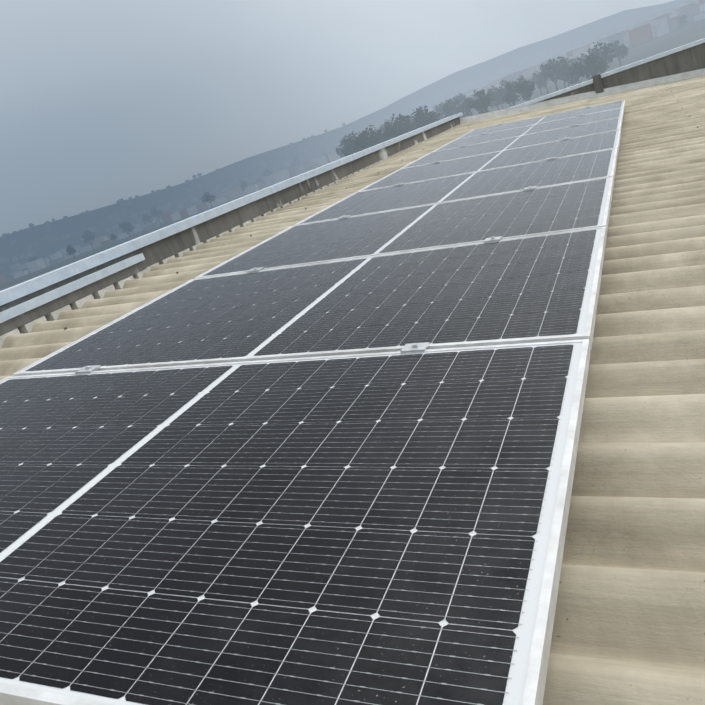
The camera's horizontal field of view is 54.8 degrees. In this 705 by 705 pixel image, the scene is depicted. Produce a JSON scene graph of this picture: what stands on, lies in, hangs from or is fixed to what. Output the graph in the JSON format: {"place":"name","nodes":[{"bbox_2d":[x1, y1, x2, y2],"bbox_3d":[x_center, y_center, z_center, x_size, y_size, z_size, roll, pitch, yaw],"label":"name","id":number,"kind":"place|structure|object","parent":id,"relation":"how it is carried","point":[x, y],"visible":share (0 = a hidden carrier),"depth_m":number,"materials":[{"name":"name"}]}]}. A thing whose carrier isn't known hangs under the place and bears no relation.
{"place":"outdoors","nodes":[
{"label":"outdoors","id":0,"kind":"place"},
{"bbox_2d":[0,0,673,236],"label":"sky","id":1,"kind":"structure","parent":0,"point":[103,102],"materials":[{"name":"grey"}]},
{"bbox_2d":[0,0,704,290],"bbox_3d":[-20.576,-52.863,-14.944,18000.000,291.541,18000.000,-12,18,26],"label":"hillside","id":2,"kind":"structure","parent":0,"point":[76,226],"depth_m":1775.26,"materials":[{"name":"plant"}]},
{"bbox_2d":[0,0,704,282],"bbox_3d":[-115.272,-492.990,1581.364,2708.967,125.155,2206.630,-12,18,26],"label":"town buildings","id":3,"kind":"structure","parent":2,"relation":"on","point":[654,24],"depth_m":837.96,"materials":[{"name":"brick"}]},
{"bbox_2d":[72,19,684,258],"bbox_3d":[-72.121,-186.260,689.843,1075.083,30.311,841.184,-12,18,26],"label":"trees trunks and limbs","id":4,"kind":"object","parent":2,"relation":"on","point":[619,59],"visible":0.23,"depth_m":282.46,"materials":[{"name":"brown plant"}]},
{"bbox_2d":[29,14,687,261],"bbox_3d":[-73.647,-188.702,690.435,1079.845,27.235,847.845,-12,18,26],"label":"tree foliage","id":5,"kind":"object","parent":4,"relation":"on","point":[561,67],"visible":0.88,"depth_m":249.05,"materials":[{"name":"green plant"}]},
{"bbox_2d":[0,68,704,348],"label":"flashing","id":6,"kind":"object","parent":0,"point":[51,316],"visible":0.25,"depth_m":10.53,"materials":[{"name":"grey metal"}]},
{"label":"building walls","id":7,"kind":"object","parent":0,"visible":0},
{"bbox_2d":[0,75,704,704],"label":"roof fibre cement sheets","id":8,"kind":"object","parent":7,"relation":"on","point":[630,619],"visible":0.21,"depth_m":1.44,"materials":[{"name":"beige concrete"}]},
{"bbox_2d":[64,84,698,329],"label":"roof fixing bolts","id":9,"kind":"object","parent":8,"relation":"on","point":[65,328],"visible":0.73,"depth_m":4.60,"materials":[{"name":"grey metal"}]},
{"bbox_2d":[0,43,704,334],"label":"parapet walls","id":10,"kind":"structure","parent":7,"relation":"on","point":[688,59],"depth_m":5.67,"materials":[{"name":"grey concrete"}]},
{"bbox_2d":[0,38,704,322],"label":"parapet coping","id":11,"kind":"object","parent":10,"relation":"on","point":[15,292],"visible":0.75,"depth_m":4.26,"materials":[{"name":"grey metal"}]},
{"bbox_3d":[0.828,-1.133,4.543,1.107,0.217,8.704,-12,18,26],"label":"mounting","id":12,"kind":"object","parent":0,"visible":0},
{"bbox_2d":[0,100,624,704],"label":"solar panel frames","id":13,"kind":"structure","parent":12,"relation":"on","point":[534,688],"depth_m":1.52,"materials":[{"name":"silver metal"}]},
{"bbox_2d":[0,101,623,704],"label":"solar panel backsheets","id":14,"kind":"object","parent":13,"relation":"in","point":[520,661],"visible":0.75,"depth_m":1.22,"materials":[{"name":"white plastic"}]},
{"bbox_2d":[0,101,621,704],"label":"solar panel cells","id":15,"kind":"object","parent":14,"relation":"on","point":[272,479],"visible":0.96,"depth_m":1.23,"materials":[{"name":"glass"}]},
{"bbox_2d":[0,104,621,704],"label":"solar cell busbars","id":16,"kind":"object","parent":15,"relation":"on","point":[324,452],"visible":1,"depth_m":1.24,"materials":[{"name":"silver metal"}]},
{"bbox_2d":[75,106,590,373],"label":"panel clamps","id":17,"kind":"object","parent":13,"relation":"attached to","point":[415,347],"visible":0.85,"depth_m":2.03,"materials":[{"name":"silver metal"}]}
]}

